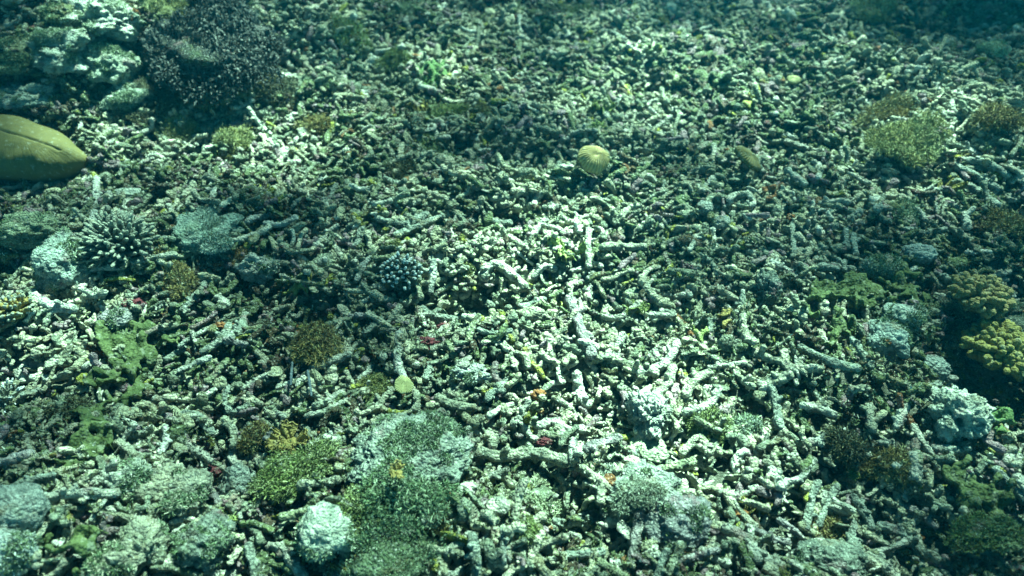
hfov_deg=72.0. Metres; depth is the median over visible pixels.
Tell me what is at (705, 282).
coral stick
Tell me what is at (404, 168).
algae tuft
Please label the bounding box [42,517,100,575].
plate coral
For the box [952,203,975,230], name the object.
coral stick
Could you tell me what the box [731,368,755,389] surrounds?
coral stick
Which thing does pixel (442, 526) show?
algae tuft
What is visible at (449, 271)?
coral stick
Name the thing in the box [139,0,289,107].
soft coral
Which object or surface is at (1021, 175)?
coral stick
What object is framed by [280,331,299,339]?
coral stick
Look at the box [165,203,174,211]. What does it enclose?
coral stick
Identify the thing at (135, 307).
coral stick
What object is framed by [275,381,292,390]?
coral stick
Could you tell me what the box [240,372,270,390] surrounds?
coral stick
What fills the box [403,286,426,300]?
coral stick
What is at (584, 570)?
algae turf
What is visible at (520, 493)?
coral stick
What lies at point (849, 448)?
algae tuft
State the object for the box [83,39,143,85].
boulder
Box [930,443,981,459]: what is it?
coral stick
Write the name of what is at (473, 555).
coral stick
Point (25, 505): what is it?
boulder
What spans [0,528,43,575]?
boulder
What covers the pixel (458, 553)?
coral stick
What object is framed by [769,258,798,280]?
coral stick
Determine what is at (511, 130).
coral stick
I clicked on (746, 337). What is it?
coral stick
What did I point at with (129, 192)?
boulder
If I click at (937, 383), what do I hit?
coral stick
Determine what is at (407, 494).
algae tuft
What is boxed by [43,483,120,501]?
coral stick
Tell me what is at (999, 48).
boulder
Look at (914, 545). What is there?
coral stick
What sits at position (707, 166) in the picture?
coral stick
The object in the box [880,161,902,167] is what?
coral stick
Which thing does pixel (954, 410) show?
boulder
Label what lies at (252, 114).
coral stick
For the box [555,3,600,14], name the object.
algae tuft
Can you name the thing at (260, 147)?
coral stick
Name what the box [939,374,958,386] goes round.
coral stick
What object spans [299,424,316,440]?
coral stick
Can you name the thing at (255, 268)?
boulder
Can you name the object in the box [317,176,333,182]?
coral stick
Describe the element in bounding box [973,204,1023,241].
algae tuft
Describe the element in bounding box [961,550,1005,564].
coral stick
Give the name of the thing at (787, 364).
coral stick
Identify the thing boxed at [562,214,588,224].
coral stick
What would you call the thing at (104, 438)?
plate coral
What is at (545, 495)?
algae tuft
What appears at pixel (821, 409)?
coral stick
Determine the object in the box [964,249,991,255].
coral stick
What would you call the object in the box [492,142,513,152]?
coral stick
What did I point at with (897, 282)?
plate coral
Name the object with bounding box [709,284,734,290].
coral stick
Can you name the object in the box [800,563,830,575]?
coral stick
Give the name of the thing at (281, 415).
coral stick
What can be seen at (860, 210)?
coral stick
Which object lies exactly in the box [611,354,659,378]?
coral stick
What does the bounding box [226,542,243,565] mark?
coral stick
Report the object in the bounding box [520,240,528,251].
coral stick
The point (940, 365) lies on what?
boulder
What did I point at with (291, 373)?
seagrass blade
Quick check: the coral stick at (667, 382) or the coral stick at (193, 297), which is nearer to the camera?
the coral stick at (667, 382)
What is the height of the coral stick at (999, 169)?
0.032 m
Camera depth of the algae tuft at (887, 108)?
1.93 m
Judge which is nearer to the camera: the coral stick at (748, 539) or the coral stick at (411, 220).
the coral stick at (748, 539)
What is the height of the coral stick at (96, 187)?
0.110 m
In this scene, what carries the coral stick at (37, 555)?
on the coral rubble
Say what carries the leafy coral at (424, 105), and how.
on the coral rubble
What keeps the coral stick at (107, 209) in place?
on the coral rubble
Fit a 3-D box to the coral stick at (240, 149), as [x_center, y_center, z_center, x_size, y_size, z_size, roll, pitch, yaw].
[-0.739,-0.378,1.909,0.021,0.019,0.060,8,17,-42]
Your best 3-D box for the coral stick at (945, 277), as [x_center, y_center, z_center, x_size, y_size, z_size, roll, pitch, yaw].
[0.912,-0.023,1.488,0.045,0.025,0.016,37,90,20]
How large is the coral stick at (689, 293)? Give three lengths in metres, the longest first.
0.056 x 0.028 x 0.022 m
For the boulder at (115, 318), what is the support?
on the coral rubble
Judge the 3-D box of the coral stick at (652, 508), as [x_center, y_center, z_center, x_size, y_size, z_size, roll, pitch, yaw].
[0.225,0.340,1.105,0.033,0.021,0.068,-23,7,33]
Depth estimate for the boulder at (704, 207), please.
1.64 m
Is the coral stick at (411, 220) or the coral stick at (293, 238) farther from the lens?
the coral stick at (411, 220)
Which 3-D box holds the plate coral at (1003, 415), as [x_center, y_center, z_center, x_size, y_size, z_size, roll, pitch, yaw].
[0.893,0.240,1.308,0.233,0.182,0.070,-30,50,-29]
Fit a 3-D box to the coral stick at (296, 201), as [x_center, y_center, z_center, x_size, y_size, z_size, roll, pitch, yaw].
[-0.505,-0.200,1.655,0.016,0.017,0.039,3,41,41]
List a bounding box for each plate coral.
[40,400,113,465]
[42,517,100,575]
[82,366,148,406]
[94,311,180,385]
[282,276,312,296]
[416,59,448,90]
[691,325,712,341]
[716,307,731,328]
[805,268,894,318]
[814,305,855,348]
[878,258,933,318]
[940,454,1016,536]
[992,396,1023,434]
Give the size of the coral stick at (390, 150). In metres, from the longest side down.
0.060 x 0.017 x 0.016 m
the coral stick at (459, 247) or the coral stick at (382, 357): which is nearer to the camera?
the coral stick at (382, 357)
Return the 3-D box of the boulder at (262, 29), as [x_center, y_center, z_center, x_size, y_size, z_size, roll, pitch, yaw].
[-0.899,-0.710,2.066,0.426,0.164,0.204,0,42,0]
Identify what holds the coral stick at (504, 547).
on the coral rubble
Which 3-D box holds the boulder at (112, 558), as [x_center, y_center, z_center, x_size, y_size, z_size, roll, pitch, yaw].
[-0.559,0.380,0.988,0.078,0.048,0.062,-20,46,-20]
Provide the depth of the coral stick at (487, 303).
1.52 m
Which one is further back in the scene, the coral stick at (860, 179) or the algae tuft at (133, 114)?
the algae tuft at (133, 114)
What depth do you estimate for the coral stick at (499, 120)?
1.98 m
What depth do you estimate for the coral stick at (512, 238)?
1.60 m
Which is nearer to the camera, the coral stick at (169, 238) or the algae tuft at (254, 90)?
the coral stick at (169, 238)
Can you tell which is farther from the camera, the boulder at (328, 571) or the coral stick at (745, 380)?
the coral stick at (745, 380)
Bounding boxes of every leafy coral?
[219,503,238,523]
[264,419,310,454]
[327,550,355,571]
[388,459,404,480]
[408,94,427,111]
[547,231,586,261]
[588,94,615,112]
[622,299,649,314]
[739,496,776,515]
[846,468,860,481]
[934,175,967,193]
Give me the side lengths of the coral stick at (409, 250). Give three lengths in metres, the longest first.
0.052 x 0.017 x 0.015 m
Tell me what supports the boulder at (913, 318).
on the coral rubble
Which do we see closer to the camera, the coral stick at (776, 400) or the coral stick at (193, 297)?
the coral stick at (776, 400)
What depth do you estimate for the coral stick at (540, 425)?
1.25 m
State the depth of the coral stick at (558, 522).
1.13 m
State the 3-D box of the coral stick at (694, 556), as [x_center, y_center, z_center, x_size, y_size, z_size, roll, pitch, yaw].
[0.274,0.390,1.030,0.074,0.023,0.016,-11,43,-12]
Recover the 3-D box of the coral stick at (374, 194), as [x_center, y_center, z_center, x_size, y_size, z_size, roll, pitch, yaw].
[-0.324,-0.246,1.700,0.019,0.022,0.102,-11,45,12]
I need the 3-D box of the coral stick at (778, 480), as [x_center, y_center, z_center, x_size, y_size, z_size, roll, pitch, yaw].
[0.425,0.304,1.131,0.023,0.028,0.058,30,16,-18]
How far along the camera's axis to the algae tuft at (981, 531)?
1.04 m
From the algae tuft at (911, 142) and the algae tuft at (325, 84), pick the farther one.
the algae tuft at (325, 84)
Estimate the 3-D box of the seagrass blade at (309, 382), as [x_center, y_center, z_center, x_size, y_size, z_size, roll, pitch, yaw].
[-0.359,0.168,1.248,0.005,0.007,0.062,-12,43,-13]
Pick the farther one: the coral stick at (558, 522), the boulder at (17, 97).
the boulder at (17, 97)
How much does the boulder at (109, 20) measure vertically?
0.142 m
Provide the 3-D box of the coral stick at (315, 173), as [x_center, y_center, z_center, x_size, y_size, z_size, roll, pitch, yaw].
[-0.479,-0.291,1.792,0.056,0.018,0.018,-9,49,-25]
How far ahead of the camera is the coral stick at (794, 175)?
1.72 m
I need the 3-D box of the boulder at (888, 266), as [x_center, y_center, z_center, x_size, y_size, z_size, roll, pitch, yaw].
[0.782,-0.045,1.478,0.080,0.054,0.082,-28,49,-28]
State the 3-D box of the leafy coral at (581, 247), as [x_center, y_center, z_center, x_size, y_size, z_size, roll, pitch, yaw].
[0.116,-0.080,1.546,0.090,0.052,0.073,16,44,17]
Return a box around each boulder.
[0,31,38,74]
[0,80,59,114]
[0,210,60,250]
[0,482,50,531]
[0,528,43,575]
[25,26,106,75]
[30,225,96,299]
[37,2,74,25]
[52,0,145,41]
[81,538,145,575]
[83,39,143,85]
[93,455,153,501]
[95,306,135,330]
[98,81,156,111]
[112,187,143,198]
[116,462,206,515]
[116,515,170,566]
[133,19,275,65]
[158,465,213,520]
[168,508,238,575]
[171,204,245,264]
[217,462,256,498]
[231,251,281,285]
[291,500,358,564]
[318,534,450,575]
[346,408,474,493]
[449,360,491,386]
[486,496,510,516]
[518,306,550,322]
[589,458,683,521]
[625,387,673,440]
[628,437,668,463]
[642,493,713,553]
[662,2,680,14]
[695,200,713,215]
[708,215,730,229]
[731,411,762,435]
[755,268,783,305]
[779,6,797,21]
[792,538,870,575]
[796,0,821,4]
[862,252,905,279]
[866,316,913,363]
[881,302,928,334]
[900,241,937,265]
[914,354,952,379]
[916,385,996,442]
[932,296,1023,320]
[945,313,1023,341]
[974,39,1011,58]
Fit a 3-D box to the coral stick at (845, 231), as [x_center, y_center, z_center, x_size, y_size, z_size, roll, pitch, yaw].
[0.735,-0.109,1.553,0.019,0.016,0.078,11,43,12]
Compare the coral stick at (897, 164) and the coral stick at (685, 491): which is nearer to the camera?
the coral stick at (685, 491)
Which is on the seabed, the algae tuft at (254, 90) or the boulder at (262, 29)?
the algae tuft at (254, 90)
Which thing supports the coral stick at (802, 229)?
on the coral rubble
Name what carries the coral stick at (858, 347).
on the coral rubble
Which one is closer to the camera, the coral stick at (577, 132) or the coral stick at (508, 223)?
the coral stick at (508, 223)
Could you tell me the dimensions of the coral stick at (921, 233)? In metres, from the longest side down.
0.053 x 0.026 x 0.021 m
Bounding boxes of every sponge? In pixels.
[120,298,146,308]
[129,8,139,20]
[204,465,221,479]
[214,322,225,328]
[414,336,440,349]
[436,322,449,329]
[530,389,545,399]
[536,436,552,445]
[735,510,750,519]
[787,213,794,219]
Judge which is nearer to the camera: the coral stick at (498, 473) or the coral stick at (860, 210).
the coral stick at (498, 473)
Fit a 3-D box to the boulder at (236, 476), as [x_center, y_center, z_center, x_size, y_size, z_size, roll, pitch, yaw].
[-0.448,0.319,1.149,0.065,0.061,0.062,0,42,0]
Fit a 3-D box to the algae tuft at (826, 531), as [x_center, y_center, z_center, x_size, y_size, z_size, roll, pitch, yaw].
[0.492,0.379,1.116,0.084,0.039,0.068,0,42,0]
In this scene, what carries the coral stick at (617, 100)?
on the coral rubble
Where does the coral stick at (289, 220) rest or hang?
on the coral rubble
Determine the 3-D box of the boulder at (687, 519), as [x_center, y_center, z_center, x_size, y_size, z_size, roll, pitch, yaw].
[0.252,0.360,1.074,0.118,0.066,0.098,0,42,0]
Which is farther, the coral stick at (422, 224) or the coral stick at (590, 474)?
the coral stick at (422, 224)
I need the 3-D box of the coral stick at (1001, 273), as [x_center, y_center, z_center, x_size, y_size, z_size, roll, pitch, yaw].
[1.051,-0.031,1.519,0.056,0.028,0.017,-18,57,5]
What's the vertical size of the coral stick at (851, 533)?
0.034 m
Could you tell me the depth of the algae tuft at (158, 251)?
1.48 m
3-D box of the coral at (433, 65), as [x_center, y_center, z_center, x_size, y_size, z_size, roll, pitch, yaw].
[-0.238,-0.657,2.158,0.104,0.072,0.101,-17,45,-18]
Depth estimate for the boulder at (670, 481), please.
1.15 m
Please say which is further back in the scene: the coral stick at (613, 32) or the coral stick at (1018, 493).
the coral stick at (613, 32)
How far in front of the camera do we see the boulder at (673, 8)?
2.54 m
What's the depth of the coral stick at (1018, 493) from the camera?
1.12 m
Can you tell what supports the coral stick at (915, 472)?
on the coral rubble
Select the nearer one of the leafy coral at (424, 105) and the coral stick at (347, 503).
the coral stick at (347, 503)
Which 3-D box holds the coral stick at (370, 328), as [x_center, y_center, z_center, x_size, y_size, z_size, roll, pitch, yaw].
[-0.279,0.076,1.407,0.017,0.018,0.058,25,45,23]
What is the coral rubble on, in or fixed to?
on the seabed
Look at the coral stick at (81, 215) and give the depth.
1.51 m
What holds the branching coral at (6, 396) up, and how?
on the seabed
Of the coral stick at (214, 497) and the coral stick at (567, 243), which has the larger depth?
the coral stick at (567, 243)
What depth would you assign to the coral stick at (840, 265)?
1.49 m
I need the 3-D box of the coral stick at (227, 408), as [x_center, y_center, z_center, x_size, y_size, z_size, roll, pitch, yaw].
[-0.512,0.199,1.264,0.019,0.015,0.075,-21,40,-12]
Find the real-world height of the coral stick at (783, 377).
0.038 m
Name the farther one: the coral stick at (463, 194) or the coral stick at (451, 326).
the coral stick at (463, 194)
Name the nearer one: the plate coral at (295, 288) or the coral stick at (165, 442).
the coral stick at (165, 442)
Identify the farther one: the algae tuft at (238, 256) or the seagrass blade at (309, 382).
the algae tuft at (238, 256)
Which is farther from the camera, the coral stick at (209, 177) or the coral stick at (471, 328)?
the coral stick at (209, 177)
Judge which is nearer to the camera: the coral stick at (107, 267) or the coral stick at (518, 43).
the coral stick at (107, 267)
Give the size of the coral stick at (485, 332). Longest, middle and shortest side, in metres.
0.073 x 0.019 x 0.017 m
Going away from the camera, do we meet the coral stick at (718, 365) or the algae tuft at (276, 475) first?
the algae tuft at (276, 475)
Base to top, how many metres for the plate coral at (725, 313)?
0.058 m
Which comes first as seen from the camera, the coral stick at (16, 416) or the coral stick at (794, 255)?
the coral stick at (16, 416)
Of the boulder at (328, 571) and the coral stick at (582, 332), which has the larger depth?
the coral stick at (582, 332)
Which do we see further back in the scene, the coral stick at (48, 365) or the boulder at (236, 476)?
the coral stick at (48, 365)
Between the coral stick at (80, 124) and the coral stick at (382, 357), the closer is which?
the coral stick at (382, 357)
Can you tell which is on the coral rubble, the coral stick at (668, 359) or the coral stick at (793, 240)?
the coral stick at (793, 240)
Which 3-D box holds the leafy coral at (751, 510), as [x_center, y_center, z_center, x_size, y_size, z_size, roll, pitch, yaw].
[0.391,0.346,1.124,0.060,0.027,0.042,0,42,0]
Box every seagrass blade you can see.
[290,362,292,385]
[307,370,312,396]
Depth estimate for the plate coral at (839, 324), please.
1.35 m
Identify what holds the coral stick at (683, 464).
on the coral rubble
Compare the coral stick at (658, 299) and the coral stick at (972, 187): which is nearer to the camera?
the coral stick at (658, 299)
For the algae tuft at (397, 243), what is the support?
on the coral rubble
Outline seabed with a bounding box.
[0,0,1023,575]
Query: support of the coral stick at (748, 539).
on the coral rubble
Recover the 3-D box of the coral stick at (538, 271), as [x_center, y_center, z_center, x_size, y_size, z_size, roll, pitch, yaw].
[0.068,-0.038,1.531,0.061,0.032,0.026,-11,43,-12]
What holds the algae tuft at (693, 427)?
on the coral rubble
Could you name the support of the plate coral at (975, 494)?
on the coral rubble
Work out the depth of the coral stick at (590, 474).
1.14 m
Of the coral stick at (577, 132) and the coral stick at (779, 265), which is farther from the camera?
the coral stick at (577, 132)
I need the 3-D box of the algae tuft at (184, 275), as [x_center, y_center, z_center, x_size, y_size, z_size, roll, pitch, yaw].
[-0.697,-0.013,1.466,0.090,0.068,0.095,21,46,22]
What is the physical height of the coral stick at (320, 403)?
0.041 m
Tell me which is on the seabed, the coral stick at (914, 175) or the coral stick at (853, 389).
the coral stick at (914, 175)
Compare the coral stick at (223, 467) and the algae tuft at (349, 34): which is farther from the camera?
the algae tuft at (349, 34)
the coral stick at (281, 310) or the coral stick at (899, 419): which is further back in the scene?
the coral stick at (281, 310)
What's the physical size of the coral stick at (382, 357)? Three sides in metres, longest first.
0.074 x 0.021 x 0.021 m
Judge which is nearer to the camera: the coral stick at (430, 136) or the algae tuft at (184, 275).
the algae tuft at (184, 275)
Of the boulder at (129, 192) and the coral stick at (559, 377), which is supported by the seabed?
the coral stick at (559, 377)
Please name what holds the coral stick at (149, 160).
on the coral rubble
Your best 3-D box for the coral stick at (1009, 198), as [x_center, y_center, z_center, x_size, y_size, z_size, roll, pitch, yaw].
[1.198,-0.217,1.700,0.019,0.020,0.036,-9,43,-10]
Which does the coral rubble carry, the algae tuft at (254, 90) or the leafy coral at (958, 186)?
the leafy coral at (958, 186)
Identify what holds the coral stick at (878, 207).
on the coral rubble
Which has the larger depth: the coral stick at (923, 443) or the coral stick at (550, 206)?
the coral stick at (550, 206)
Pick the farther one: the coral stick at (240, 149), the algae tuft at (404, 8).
the algae tuft at (404, 8)
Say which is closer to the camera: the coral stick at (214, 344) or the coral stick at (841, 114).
the coral stick at (214, 344)
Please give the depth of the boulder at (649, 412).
1.22 m
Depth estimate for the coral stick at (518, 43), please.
2.33 m
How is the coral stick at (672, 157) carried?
on the coral rubble
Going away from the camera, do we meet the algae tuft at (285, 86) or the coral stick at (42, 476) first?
the coral stick at (42, 476)
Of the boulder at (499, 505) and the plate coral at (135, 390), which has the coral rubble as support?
the boulder at (499, 505)
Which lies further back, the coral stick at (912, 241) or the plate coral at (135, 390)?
the coral stick at (912, 241)
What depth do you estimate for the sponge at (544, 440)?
1.22 m
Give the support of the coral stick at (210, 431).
on the coral rubble
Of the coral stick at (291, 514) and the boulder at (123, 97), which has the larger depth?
the boulder at (123, 97)
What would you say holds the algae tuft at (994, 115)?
on the coral rubble
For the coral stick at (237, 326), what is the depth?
1.38 m
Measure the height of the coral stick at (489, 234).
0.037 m
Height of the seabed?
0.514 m
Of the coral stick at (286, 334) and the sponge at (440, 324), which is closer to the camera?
the coral stick at (286, 334)
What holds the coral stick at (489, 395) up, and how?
on the coral rubble
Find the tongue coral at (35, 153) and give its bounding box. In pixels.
[0,114,89,183]
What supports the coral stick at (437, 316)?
on the seabed
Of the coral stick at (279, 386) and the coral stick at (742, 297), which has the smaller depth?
the coral stick at (279, 386)
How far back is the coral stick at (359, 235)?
1.57 m
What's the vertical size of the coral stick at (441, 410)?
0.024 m
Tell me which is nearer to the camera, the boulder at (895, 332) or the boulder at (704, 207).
the boulder at (895, 332)
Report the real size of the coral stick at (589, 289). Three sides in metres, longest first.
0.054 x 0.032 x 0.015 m
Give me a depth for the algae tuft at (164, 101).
1.98 m
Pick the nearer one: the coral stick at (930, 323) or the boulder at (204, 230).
the coral stick at (930, 323)
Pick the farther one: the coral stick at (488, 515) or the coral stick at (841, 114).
the coral stick at (841, 114)
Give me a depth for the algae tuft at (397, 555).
1.02 m
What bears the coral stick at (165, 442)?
on the coral rubble
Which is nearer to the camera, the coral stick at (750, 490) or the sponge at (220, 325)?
the coral stick at (750, 490)
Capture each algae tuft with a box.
[41,394,108,421]
[95,82,156,125]
[128,75,214,123]
[137,0,188,21]
[146,245,172,260]
[153,259,199,302]
[154,113,203,145]
[180,79,232,111]
[210,123,256,161]
[229,246,250,275]
[230,62,283,101]
[235,418,268,456]
[245,434,343,504]
[256,71,299,108]
[284,318,343,367]
[292,111,333,133]
[300,72,338,89]
[327,12,373,58]
[335,483,404,544]
[338,507,448,575]
[349,454,465,532]
[353,371,393,401]
[374,45,411,73]
[384,157,416,179]
[384,236,402,249]
[386,0,428,15]
[412,501,457,535]
[416,131,449,153]
[426,100,470,121]
[456,262,476,281]
[470,100,490,115]
[499,472,564,517]
[512,510,554,550]
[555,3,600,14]
[608,473,667,518]
[683,404,733,448]
[799,506,846,539]
[823,422,874,469]
[848,0,901,24]
[852,91,920,129]
[855,443,926,491]
[861,105,953,169]
[887,197,925,225]
[943,508,1023,557]
[967,100,1023,136]
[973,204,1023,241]
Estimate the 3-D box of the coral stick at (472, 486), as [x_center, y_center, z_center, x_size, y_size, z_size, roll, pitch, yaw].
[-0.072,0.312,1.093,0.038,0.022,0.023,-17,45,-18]
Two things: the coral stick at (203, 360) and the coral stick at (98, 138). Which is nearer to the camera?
the coral stick at (203, 360)
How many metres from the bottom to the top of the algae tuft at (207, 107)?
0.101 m
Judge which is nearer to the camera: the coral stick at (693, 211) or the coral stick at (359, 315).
the coral stick at (359, 315)
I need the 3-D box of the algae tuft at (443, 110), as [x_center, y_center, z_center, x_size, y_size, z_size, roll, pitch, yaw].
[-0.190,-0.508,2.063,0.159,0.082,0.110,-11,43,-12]
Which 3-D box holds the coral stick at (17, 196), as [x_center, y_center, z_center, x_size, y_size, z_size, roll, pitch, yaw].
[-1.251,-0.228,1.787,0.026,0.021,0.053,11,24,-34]
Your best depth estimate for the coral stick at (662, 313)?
1.43 m
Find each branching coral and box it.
[0,290,35,321]
[0,378,24,414]
[69,208,160,267]
[379,251,422,290]
[588,119,607,130]
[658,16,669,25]
[946,269,1017,320]
[959,318,1023,381]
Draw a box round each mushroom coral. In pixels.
[394,375,413,393]
[577,146,608,174]
[734,146,760,171]
[787,75,800,84]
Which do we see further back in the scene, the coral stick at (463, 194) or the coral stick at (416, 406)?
the coral stick at (463, 194)
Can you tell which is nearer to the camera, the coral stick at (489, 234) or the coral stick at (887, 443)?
the coral stick at (887, 443)
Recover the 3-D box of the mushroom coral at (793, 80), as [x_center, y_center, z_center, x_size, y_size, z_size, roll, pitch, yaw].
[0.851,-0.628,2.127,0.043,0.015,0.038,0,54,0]
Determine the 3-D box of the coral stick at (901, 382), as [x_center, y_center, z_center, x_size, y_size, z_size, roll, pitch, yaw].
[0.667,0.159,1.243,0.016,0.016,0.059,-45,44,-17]
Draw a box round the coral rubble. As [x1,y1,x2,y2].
[0,0,1023,575]
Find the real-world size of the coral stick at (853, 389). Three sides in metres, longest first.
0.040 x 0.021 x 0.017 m
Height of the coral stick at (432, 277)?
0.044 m
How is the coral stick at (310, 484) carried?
on the coral rubble
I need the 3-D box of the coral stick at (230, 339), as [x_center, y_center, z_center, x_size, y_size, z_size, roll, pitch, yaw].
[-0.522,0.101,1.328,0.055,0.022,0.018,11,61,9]
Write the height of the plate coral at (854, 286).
0.071 m
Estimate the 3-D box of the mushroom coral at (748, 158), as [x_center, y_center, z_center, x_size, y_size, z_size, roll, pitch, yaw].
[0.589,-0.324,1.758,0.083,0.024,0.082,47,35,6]
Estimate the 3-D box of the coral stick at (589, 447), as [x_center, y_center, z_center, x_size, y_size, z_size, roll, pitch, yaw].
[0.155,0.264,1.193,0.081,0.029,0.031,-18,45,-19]
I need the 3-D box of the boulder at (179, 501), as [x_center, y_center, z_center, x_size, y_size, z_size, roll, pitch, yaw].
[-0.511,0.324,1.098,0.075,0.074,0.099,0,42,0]
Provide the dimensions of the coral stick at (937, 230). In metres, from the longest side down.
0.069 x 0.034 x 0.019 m
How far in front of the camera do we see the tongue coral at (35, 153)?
1.80 m
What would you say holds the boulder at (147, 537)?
on the coral rubble
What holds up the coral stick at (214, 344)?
on the coral rubble
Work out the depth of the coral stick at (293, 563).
1.02 m
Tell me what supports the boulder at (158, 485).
on the coral rubble
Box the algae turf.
[0,0,1023,575]
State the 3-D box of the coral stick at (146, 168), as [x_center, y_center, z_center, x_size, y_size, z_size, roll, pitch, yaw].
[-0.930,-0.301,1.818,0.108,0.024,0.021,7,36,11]
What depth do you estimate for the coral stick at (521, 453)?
1.19 m
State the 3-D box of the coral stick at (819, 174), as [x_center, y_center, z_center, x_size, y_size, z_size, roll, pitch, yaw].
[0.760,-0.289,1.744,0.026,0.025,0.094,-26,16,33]
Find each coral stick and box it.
[0,448,34,469]
[7,409,23,441]
[10,471,56,484]
[13,192,21,203]
[13,336,27,349]
[18,551,41,572]
[19,387,40,397]
[28,289,78,314]
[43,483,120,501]
[44,351,62,370]
[45,396,67,429]
[69,196,95,214]
[72,207,96,223]
[73,288,108,299]
[76,119,82,130]
[85,175,102,221]
[88,458,117,486]
[89,264,124,271]
[94,127,111,142]
[103,205,111,213]
[113,437,143,459]
[124,295,141,311]
[136,251,177,262]
[136,320,178,337]
[138,157,154,163]
[140,167,169,175]
[143,235,175,241]
[151,393,178,405]
[151,458,185,470]
[156,424,172,455]
[163,346,187,363]
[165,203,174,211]
[177,324,211,348]
[177,355,211,372]
[179,280,207,313]
[180,179,196,197]
[180,410,215,436]
[185,195,194,210]
[185,439,213,464]
[191,188,220,204]
[199,322,232,354]
[202,172,229,187]
[203,360,228,384]
[209,486,221,504]
[213,293,231,309]
[219,193,238,207]
[219,273,234,286]
[220,464,229,472]
[221,105,233,124]
[221,384,232,413]
[221,415,237,448]
[222,311,249,344]
[222,335,247,347]
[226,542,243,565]
[231,223,271,244]
[231,402,249,414]
[236,146,243,151]
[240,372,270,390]
[243,542,267,575]
[244,212,271,224]
[246,106,272,136]
[252,456,265,468]
[254,144,267,151]
[262,303,290,314]
[262,427,272,447]
[263,214,298,227]
[265,541,308,575]
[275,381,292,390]
[275,410,286,419]
[278,501,310,522]
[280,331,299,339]
[285,229,295,251]
[290,166,296,177]
[291,197,301,207]
[296,475,340,491]
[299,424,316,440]
[304,397,348,418]
[311,351,351,370]
[311,389,343,408]
[312,170,333,175]
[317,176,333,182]
[327,183,338,198]
[340,500,356,510]
[343,186,362,198]
[347,312,366,319]
[347,341,357,370]
[352,226,364,248]
[353,255,370,282]
[361,317,382,336]
[361,525,415,541]
[365,386,396,413]
[368,253,394,261]
[370,171,382,198]
[371,152,411,167]
[372,283,385,290]
[376,211,429,227]
[378,343,387,362]
[382,174,407,186]
[383,303,402,327]
[385,142,394,157]
[392,212,444,236]
[393,330,407,376]
[399,248,417,253]
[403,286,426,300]
[407,198,420,206]
[407,311,430,319]
[411,389,420,412]
[420,305,457,324]
[421,361,434,381]
[424,544,463,559]
[425,132,433,141]
[427,259,437,294]
[433,392,477,411]
[435,407,445,415]
[436,318,455,342]
[444,264,469,274]
[444,340,458,364]
[454,235,483,250]
[455,185,476,198]
[458,482,476,497]
[464,532,481,575]
[465,313,480,342]
[470,436,479,443]
[475,445,568,467]
[476,327,512,335]
[478,259,528,291]
[479,296,494,308]
[479,465,509,483]
[480,509,498,524]
[482,226,522,243]
[484,377,507,402]
[484,427,497,449]
[490,117,503,123]
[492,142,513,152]
[492,218,512,226]
[498,224,528,248]
[498,527,509,564]
[501,127,524,136]
[509,398,531,426]
[510,38,522,63]
[510,477,528,547]
[517,296,546,309]
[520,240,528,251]
[525,217,548,246]
[530,262,557,280]
[536,417,565,435]
[542,155,554,161]
[542,202,564,210]
[552,509,592,531]
[556,356,563,384]
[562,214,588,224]
[562,239,571,247]
[564,294,597,359]
[565,279,575,294]
[565,547,605,561]
[568,437,577,466]
[569,148,578,153]
[570,123,597,135]
[571,369,591,408]
[576,462,604,505]
[582,284,593,301]
[582,433,623,453]
[585,227,595,269]
[585,270,595,279]
[590,196,611,203]
[594,556,628,575]
[599,242,646,251]
[601,28,626,40]
[601,299,641,321]
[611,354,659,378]
[613,331,625,347]
[615,97,619,107]
[619,202,640,216]
[627,448,638,456]
[627,508,644,569]
[633,140,638,151]
[636,338,680,376]
[638,274,664,305]
[646,492,666,512]
[647,457,696,471]
[648,308,676,318]
[651,114,672,128]
[653,363,677,394]
[653,547,671,575]
[664,154,676,159]
[675,207,698,214]
[678,433,713,457]
[678,487,697,496]
[679,546,720,563]
[680,367,713,397]
[681,386,722,417]
[684,283,693,298]
[688,233,703,251]
[689,163,710,175]
[690,276,710,286]
[693,416,740,434]
[696,141,708,151]
[698,252,719,276]
[706,316,716,332]
[707,359,746,370]
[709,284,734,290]
[717,484,758,497]
[721,523,767,564]
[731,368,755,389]
[734,289,749,306]
[738,313,758,345]
[745,523,791,545]
[746,344,780,364]
[755,273,794,290]
[756,369,793,387]
[762,553,786,566]
[766,378,784,429]
[766,465,788,491]
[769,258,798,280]
[776,517,804,540]
[779,348,824,374]
[781,132,794,139]
[783,138,824,151]
[784,167,807,187]
[784,456,817,483]
[789,243,815,259]
[790,222,797,253]
[791,218,809,234]
[795,427,846,447]
[797,343,861,371]
[799,401,837,417]
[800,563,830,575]
[801,479,821,530]
[815,162,823,179]
[816,483,840,528]
[818,196,851,205]
[818,257,856,272]
[833,112,844,123]
[842,227,850,250]
[845,519,862,542]
[846,207,863,221]
[847,171,871,185]
[848,384,870,393]
[849,232,860,256]
[849,336,874,369]
[849,493,875,531]
[863,402,878,433]
[866,550,900,575]
[872,202,887,212]
[875,370,907,386]
[875,521,923,558]
[878,438,894,447]
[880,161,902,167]
[891,397,910,429]
[900,171,921,178]
[903,226,925,236]
[904,504,938,529]
[907,450,923,480]
[908,239,917,244]
[909,423,933,454]
[915,206,928,221]
[916,226,947,235]
[919,314,940,332]
[923,548,960,570]
[925,380,942,392]
[930,186,948,191]
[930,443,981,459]
[933,270,952,283]
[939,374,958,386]
[946,381,959,387]
[948,223,980,248]
[952,162,1000,192]
[952,178,1001,208]
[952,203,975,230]
[953,141,981,156]
[961,156,1010,177]
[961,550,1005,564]
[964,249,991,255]
[967,122,990,137]
[992,465,1023,504]
[993,269,1011,276]
[1004,193,1016,202]
[1009,163,1023,177]

